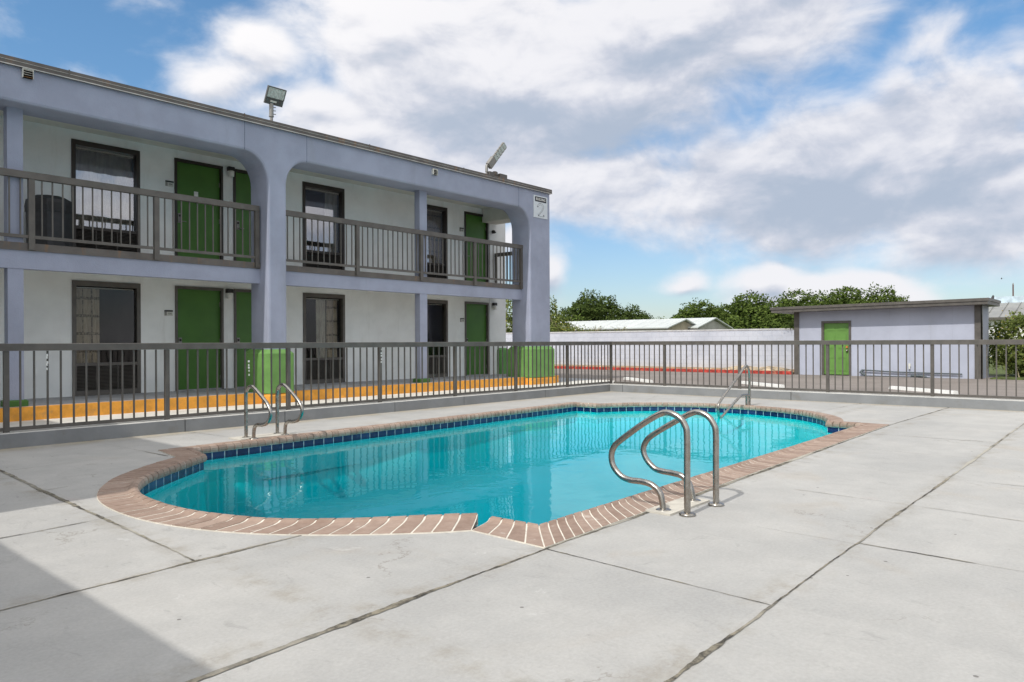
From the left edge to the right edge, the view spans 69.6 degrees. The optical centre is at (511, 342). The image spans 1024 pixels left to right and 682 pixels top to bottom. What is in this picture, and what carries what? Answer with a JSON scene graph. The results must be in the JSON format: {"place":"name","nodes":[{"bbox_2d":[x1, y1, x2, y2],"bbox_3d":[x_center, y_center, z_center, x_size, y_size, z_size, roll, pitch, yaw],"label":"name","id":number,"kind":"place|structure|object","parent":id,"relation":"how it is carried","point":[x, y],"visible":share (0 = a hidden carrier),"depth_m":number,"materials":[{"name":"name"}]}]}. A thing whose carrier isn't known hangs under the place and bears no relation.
{"place":"outdoors","nodes":[
{"label":"outdoors","id":0,"kind":"place"},
{"bbox_2d":[0,380,609,427],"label":"concrete driveway","id":1,"kind":"structure","parent":0,"point":[95,418],"depth_m":13.67,"materials":[{"name":"grey concrete"}]},
{"bbox_2d":[0,0,1023,331],"label":"sky","id":2,"kind":"structure","parent":0,"point":[717,151],"materials":[{"name":"blue"}]},
{"bbox_2d":[561,378,594,381],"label":"side pavement","id":3,"kind":"structure","parent":0,"point":[576,379],"depth_m":23.67,"materials":[{"name":"concrete"}]},
{"bbox_2d":[587,326,625,330],"bbox_3d":[4.871,0.129,37.680,2.460,2.104,0.881,0,0,28],"label":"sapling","id":4,"kind":"object","parent":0,"point":[605,329],"visible":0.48,"depth_m":37.71,"materials":[{"name":"green plant"}]},
{"bbox_2d":[561,317,732,331],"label":"metal roof building","id":5,"kind":"structure","parent":0,"point":[708,323],"depth_m":53.70,"materials":[{"name":"white paint"}]},
{"bbox_2d":[555,369,1023,399],"bbox_3d":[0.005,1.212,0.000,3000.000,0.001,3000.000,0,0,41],"label":"ground","id":6,"kind":"structure","parent":0,"point":[1001,387],"depth_m":22.00,"materials":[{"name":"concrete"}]},
{"bbox_2d":[0,54,555,406],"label":"motel building","id":7,"kind":"structure","parent":6,"relation":"on","point":[287,233],"depth_m":15.45,"materials":[{"name":"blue paint"}]},
{"bbox_2d":[24,195,71,246],"bbox_3d":[-8.276,-2.108,13.178,0.703,1.000,0.702,0,0,41],"label":"trash can","id":8,"kind":"object","parent":7,"relation":"on","point":[47,216],"visible":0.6,"depth_m":12.94,"materials":[{"name":"black plastic"}]},
{"bbox_2d":[71,138,140,252],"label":"window","id":9,"kind":"structure","parent":7,"relation":"in","point":[91,161],"depth_m":14.55,"materials":[{"name":"black glass"}]},
{"bbox_2d":[72,280,140,395],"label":"window","id":10,"kind":"structure","parent":7,"relation":"in","point":[102,312],"depth_m":14.64,"materials":[{"name":"black glass"}]},
{"bbox_2d":[164,310,172,315],"bbox_3d":[-7.157,-0.611,15.347,0.015,0.117,0.174,0,0,41],"label":"room sign","id":11,"kind":"object","parent":7,"relation":"attached to","point":[168,312],"visible":1,"depth_m":15.34,"materials":[{"name":"white plastic"}]},
{"bbox_2d":[165,180,173,186],"bbox_3d":[-7.149,-3.311,15.369,0.015,0.117,0.174,0,0,41],"label":"room sign","id":12,"kind":"object","parent":7,"relation":"attached to","point":[169,183],"visible":1,"depth_m":15.37,"materials":[{"name":"white plastic"}]},
{"bbox_2d":[174,158,223,259],"bbox_3d":[-6.761,-2.741,15.876,0.130,2.267,1.060,0,0,41],"label":"door","id":13,"kind":"structure","parent":7,"relation":"in","point":[192,178],"depth_m":15.87,"materials":[{"name":"green paint"}]},
{"bbox_2d":[175,286,223,390],"bbox_3d":[-6.749,-0.084,15.876,0.130,2.212,1.060,0,0,41],"label":"door","id":14,"kind":"structure","parent":7,"relation":"in","point":[199,311],"depth_m":15.90,"materials":[{"name":"green paint"}]},
{"bbox_2d":[225,289,233,298],"bbox_3d":[-6.251,-1.072,16.306,0.140,0.220,0.150,0,0,41],"label":"wall lamp","id":15,"kind":"object","parent":7,"relation":"attached to","point":[229,293],"visible":1,"depth_m":16.26,"materials":[{"name":"white glass"}]},
{"bbox_2d":[227,166,234,176],"bbox_3d":[-6.233,-3.782,16.340,0.140,0.220,0.150,0,0,41],"label":"wall lamp","id":16,"kind":"object","parent":7,"relation":"attached to","point":[230,170],"visible":1,"depth_m":16.29,"materials":[{"name":"white glass"}]},
{"bbox_2d":[233,169,250,261],"bbox_3d":[-5.898,-2.745,16.862,0.130,2.267,1.060,0,0,41],"label":"door","id":17,"kind":"structure","parent":7,"relation":"in","point":[241,180],"depth_m":16.63,"materials":[{"name":"green paint"}]},
{"bbox_2d":[234,289,251,387],"bbox_3d":[-5.886,-0.088,16.862,0.130,2.212,1.060,0,0,41],"label":"door","id":18,"kind":"structure","parent":7,"relation":"in","point":[242,297],"depth_m":16.62,"materials":[{"name":"green paint"}]},
{"bbox_2d":[264,85,286,120],"bbox_3d":[-4.806,-4.793,14.927,0.235,0.709,0.404,0,0,41],"label":"flood lamp","id":19,"kind":"object","parent":7,"relation":"on","point":[275,96],"visible":0.94,"depth_m":14.91,"materials":[{"name":"grey metal"}]},
{"bbox_2d":[302,181,344,269],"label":"window","id":20,"kind":"structure","parent":7,"relation":"in","point":[318,199],"depth_m":18.64,"materials":[{"name":"black glass"}]},
{"bbox_2d":[303,293,344,383],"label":"window","id":21,"kind":"structure","parent":7,"relation":"in","point":[323,314],"depth_m":18.53,"materials":[{"name":"grey glass"}]},
{"bbox_2d":[427,299,447,377],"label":"window","id":22,"kind":"structure","parent":7,"relation":"in","point":[437,310],"depth_m":21.43,"materials":[{"name":"black glass"}]},
{"bbox_2d":[427,204,447,278],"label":"window","id":23,"kind":"structure","parent":7,"relation":"in","point":[437,218],"depth_m":21.27,"materials":[{"name":"black glass"}]},
{"bbox_2d":[464,211,488,281],"bbox_3d":[-1.106,-2.767,22.335,0.130,2.267,1.030,0,0,41],"label":"door","id":24,"kind":"structure","parent":7,"relation":"in","point":[474,227],"depth_m":22.38,"materials":[{"name":"green paint"}]},
{"bbox_2d":[465,301,488,375],"bbox_3d":[-1.094,-0.109,22.335,0.130,2.212,1.030,0,0,41],"label":"door","id":25,"kind":"structure","parent":7,"relation":"in","point":[476,313],"depth_m":22.40,"materials":[{"name":"green paint"}]},
{"bbox_2d":[492,303,496,309],"bbox_3d":[-0.530,-1.118,22.841,0.140,0.220,0.150,0,0,41],"label":"wall lamp","id":26,"kind":"object","parent":7,"relation":"attached to","point":[494,305],"visible":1,"depth_m":22.79,"materials":[{"name":"white glass"}]},
{"bbox_2d":[485,142,506,173],"bbox_3d":[-0.420,-4.948,19.903,0.696,0.980,0.164,0,0,-35],"label":"flood lamp","id":27,"kind":"object","parent":7,"relation":"on","point":[492,161],"visible":0.95,"depth_m":19.84,"materials":[{"name":"grey metal"}]},
{"bbox_2d":[488,171,506,178],"bbox_3d":[-0.423,-4.551,20.036,0.170,0.165,0.720,0,0,41],"label":"junction box","id":28,"kind":"object","parent":7,"relation":"on","point":[494,173],"visible":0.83,"depth_m":19.95,"materials":[{"name":"grey metal"}]},
{"bbox_2d":[533,195,547,218],"bbox_3d":[0.827,-3.906,21.290,0.022,0.635,0.630,0,0,41],"label":"building sign","id":29,"kind":"object","parent":7,"relation":"attached to","point":[539,206],"visible":1,"depth_m":21.27,"materials":[{"name":"white plastic"}]},
{"bbox_2d":[0,374,558,421],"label":"walkway","id":30,"kind":"structure","parent":6,"relation":"on","point":[54,408],"depth_m":14.13,"materials":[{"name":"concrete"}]},
{"bbox_2d":[0,384,609,448],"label":"kerb","id":31,"kind":"structure","parent":6,"relation":"on","point":[35,437],"depth_m":10.75,"materials":[{"name":"grey paint"}]},
{"bbox_2d":[0,341,612,432],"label":"pool fence","id":32,"kind":"object","parent":31,"relation":"on","point":[47,348],"visible":0.99,"depth_m":11.33,"materials":[{"name":"grey metal"}]},
{"bbox_2d":[0,391,1023,681],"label":"pool deck","id":33,"kind":"structure","parent":6,"relation":"on","point":[892,551],"depth_m":3.68,"materials":[{"name":"concrete"}]},
{"bbox_2d":[228,432,709,515],"bbox_3d":[-0.986,1.196,7.461,6.294,0.016,0.785,0,0,42],"label":"rail anchor pad","id":34,"kind":"object","parent":33,"relation":"on","point":[676,506],"visible":0.82,"depth_m":5.39,"materials":[{"name":"beige concrete"}]},
{"bbox_2d":[242,385,272,438],"bbox_3d":[-3.160,0.872,9.136,0.660,0.684,0.116,0,0,41],"label":"pool handrail","id":35,"kind":"object","parent":34,"relation":"on","point":[264,400],"visible":0.99,"depth_m":9.17,"materials":[{"name":"metal"}]},
{"bbox_2d":[273,383,303,434],"bbox_3d":[-2.888,0.871,9.522,0.660,0.684,0.116,0,0,41],"label":"pool handrail","id":36,"kind":"object","parent":34,"relation":"on","point":[294,395],"visible":0.97,"depth_m":9.56,"materials":[{"name":"metal"}]},
{"bbox_2d":[608,409,695,516],"bbox_3d":[0.988,0.834,5.272,0.701,0.723,0.116,0,0,41],"label":"pool handrail","id":37,"kind":"object","parent":34,"relation":"on","point":[656,488],"visible":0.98,"depth_m":5.19,"materials":[{"name":"metal"}]},
{"bbox_2d":[640,409,723,506],"bbox_3d":[1.276,0.847,5.578,0.691,0.696,0.116,0,0,41],"label":"pool handrail","id":38,"kind":"object","parent":34,"relation":"on","point":[715,502],"visible":0.91,"depth_m":5.48,"materials":[{"name":"metal"}]},
{"bbox_2d":[97,402,888,548],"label":"swimming pool","id":39,"kind":"structure","parent":33,"relation":"in","point":[535,481],"depth_m":10.36,"materials":[{"name":"teal liquid"}]},
{"bbox_2d":[187,410,817,508],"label":"water","id":40,"kind":"structure","parent":39,"relation":"in","point":[622,413],"depth_m":13.18,"materials":[{"name":"teal liquid"}]},
{"bbox_2d":[717,364,750,418],"bbox_3d":[3.994,0.873,13.212,0.100,0.924,1.382,0,0,41],"label":"stair handrail","id":41,"kind":"object","parent":39,"relation":"attached to","point":[748,399],"visible":0.97,"depth_m":13.32,"materials":[{"name":"metal"}]},
{"bbox_2d":[624,377,652,382],"bbox_3d":[3.882,1.157,22.739,0.160,0.075,2.000,0,0,-13],"label":"wheel stop","id":42,"kind":"object","parent":6,"relation":"on","point":[641,380],"visible":0.83,"depth_m":22.50,"materials":[{"name":"white paint"}]},
{"bbox_2d":[506,328,793,368],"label":"boundary wall","id":43,"kind":"structure","parent":6,"relation":"on","point":[778,334],"depth_m":32.65,"materials":[{"name":"white paint"}]},
{"bbox_2d":[784,319,793,329],"bbox_3d":[11.573,0.039,29.282,1.596,2.227,0.848,0,0,41],"label":"creeper","id":44,"kind":"object","parent":43,"relation":"attached to","point":[791,324],"visible":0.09,"depth_m":29.56,"materials":[{"name":"green plant"}]},
{"bbox_2d":[555,366,791,374],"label":"red kerb","id":45,"kind":"structure","parent":6,"relation":"on","point":[713,371],"depth_m":29.28,"materials":[{"name":"paint"}]},
{"bbox_2d":[555,364,793,373],"bbox_3d":[-7.735,1.205,44.256,50.050,0.080,2.800,0,0,41],"label":"dirt strip","id":46,"kind":"object","parent":6,"relation":"on","point":[652,367],"depth_m":32.24,"materials":[{"name":"red soil"}]},
{"bbox_2d":[555,365,790,370],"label":"gravel","id":47,"kind":"structure","parent":46,"relation":"on","point":[768,368],"depth_m":28.72,"materials":[{"name":"beige gravel"}]},
{"bbox_2d":[741,381,784,387],"bbox_3d":[6.806,1.144,20.112,0.160,0.075,2.000,0,0,-13],"label":"wheel stop","id":48,"kind":"object","parent":6,"relation":"on","point":[768,384],"visible":0.8,"depth_m":19.76,"materials":[{"name":"white paint"}]},
{"bbox_2d":[606,383,1023,410],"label":"kerb","id":49,"kind":"structure","parent":6,"relation":"on","point":[957,402],"depth_m":14.35,"materials":[{"name":"grey paint"}]},
{"bbox_2d":[612,339,1023,398],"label":"pool fence","id":50,"kind":"object","parent":49,"relation":"on","point":[932,343],"visible":0.96,"depth_m":14.65,"materials":[{"name":"grey metal"}]},
{"bbox_2d":[770,298,1000,378],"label":"pump shed","id":51,"kind":"structure","parent":6,"relation":"on","point":[957,319],"depth_m":24.51,"materials":[{"name":"white paint"}]},
{"bbox_2d":[824,323,848,374],"bbox_3d":[11.385,0.224,25.832,0.860,1.810,0.110,0,0,41],"label":"door","id":52,"kind":"structure","parent":51,"relation":"in","point":[832,331],"depth_m":25.81,"materials":[{"name":"green paint"}]},
{"bbox_2d":[859,369,961,377],"bbox_3d":[13.005,1.040,24.173,3.043,0.260,0.222,0,0,41],"label":"drain pipe","id":53,"kind":"object","parent":6,"relation":"on","point":[863,374],"visible":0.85,"depth_m":24.20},
{"bbox_2d":[891,386,957,393],"bbox_3d":[9.730,1.131,17.486,0.160,0.075,2.000,0,0,-13],"label":"wheel stop","id":54,"kind":"object","parent":6,"relation":"on","point":[925,390],"visible":0.7,"depth_m":17.40,"materials":[{"name":"white paint"}]},
{"bbox_2d":[985,296,1023,356],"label":"warehouse","id":55,"kind":"structure","parent":6,"relation":"on","point":[1014,304],"depth_m":53.91,"materials":[{"name":"white paint"}]},
{"bbox_2d":[989,357,1012,375],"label":"field","id":56,"kind":"structure","parent":0,"point":[1000,371],"depth_m":29.04,"materials":[{"name":"green plant"}]},
{"bbox_2d":[506,295,574,332],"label":"flowering vine","id":57,"kind":"object","parent":56,"relation":"on","point":[556,320],"visible":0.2,"depth_m":42.22,"materials":[{"name":"green plant"}]},
{"bbox_2d":[559,311,579,321],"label":"tree","id":58,"kind":"object","parent":56,"relation":"on","point":[567,315],"visible":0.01,"depth_m":71.76,"materials":[{"name":"green plant"}]},
{"bbox_2d":[566,314,585,320],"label":"tree","id":59,"kind":"object","parent":56,"relation":"on","point":[577,318],"visible":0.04,"depth_m":65.86,"materials":[{"name":"green plant"}]},
{"bbox_2d":[552,322,600,331],"bbox_3d":[3.286,0.013,39.432,3.452,2.361,1.322,0,0,41],"label":"bush","id":60,"kind":"object","parent":56,"relation":"on","point":[560,329],"visible":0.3,"depth_m":39.64,"materials":[{"name":"green plant"}]},
{"bbox_2d":[558,288,612,320],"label":"tree","id":61,"kind":"object","parent":56,"relation":"on","point":[586,308],"visible":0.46,"depth_m":77.06,"materials":[{"name":"green plant"}]},
{"bbox_2d":[595,295,628,319],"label":"tree","id":62,"kind":"object","parent":56,"relation":"on","point":[613,309],"visible":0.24,"depth_m":81.45,"materials":[{"name":"green plant"}]},
{"bbox_2d":[610,315,627,319],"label":"tree","id":63,"kind":"object","parent":56,"relation":"on","point":[617,318],"visible":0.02,"depth_m":76.01,"materials":[{"name":"green plant"}]},
{"bbox_2d":[576,319,696,331],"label":"metal roof building","id":64,"kind":"structure","parent":56,"relation":"on","point":[658,324],"depth_m":51.58,"materials":[{"name":"white paint"}]},
{"bbox_2d":[620,302,652,319],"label":"tree","id":65,"kind":"object","parent":56,"relation":"on","point":[632,312],"visible":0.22,"depth_m":83.38,"materials":[{"name":"green plant"}]},
{"bbox_2d":[669,297,727,319],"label":"tree","id":66,"kind":"object","parent":56,"relation":"on","point":[694,310],"visible":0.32,"depth_m":76.99,"materials":[{"name":"green plant"}]},
{"bbox_2d":[713,302,745,328],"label":"tree","id":67,"kind":"object","parent":56,"relation":"on","point":[725,308],"visible":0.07,"depth_m":83.03,"materials":[{"name":"green plant"}]},
{"bbox_2d":[720,290,787,328],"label":"tree","id":68,"kind":"object","parent":56,"relation":"on","point":[743,308],"visible":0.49,"depth_m":70.83,"materials":[{"name":"green plant"}]},
{"bbox_2d":[752,297,793,328],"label":"tree","id":69,"kind":"object","parent":56,"relation":"on","point":[764,323],"visible":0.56,"depth_m":69.07,"materials":[{"name":"green plant"}]},
{"bbox_2d":[774,287,818,325],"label":"tree","id":70,"kind":"object","parent":56,"relation":"on","point":[803,301],"visible":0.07,"depth_m":78.98,"materials":[{"name":"green plant"}]},
{"bbox_2d":[805,289,837,305],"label":"tree","id":71,"kind":"object","parent":56,"relation":"on","point":[823,300],"visible":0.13,"depth_m":73.45,"materials":[{"name":"green plant"}]},
{"bbox_2d":[830,285,869,304],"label":"tree","id":72,"kind":"object","parent":56,"relation":"on","point":[846,298],"visible":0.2,"depth_m":75.25,"materials":[{"name":"green plant"}]},
{"bbox_2d":[861,282,903,302],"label":"tree","id":73,"kind":"object","parent":56,"relation":"on","point":[888,297],"visible":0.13,"depth_m":77.39,"materials":[{"name":"green plant"}]},
{"bbox_2d":[893,295,909,300],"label":"tree","id":74,"kind":"object","parent":56,"relation":"on","point":[905,298],"visible":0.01,"depth_m":81.54,"materials":[{"name":"green plant"}]},
{"bbox_2d":[990,373,1023,379],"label":"grass","id":75,"kind":"structure","parent":0,"point":[1010,377],"depth_m":23.19,"materials":[{"name":"green plant"}]},
{"bbox_2d":[988,308,1023,376],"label":"flowering hedge","id":76,"kind":"object","parent":75,"relation":"on","point":[1011,328],"visible":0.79,"depth_m":23.82,"materials":[{"name":"green plant"}]}
]}

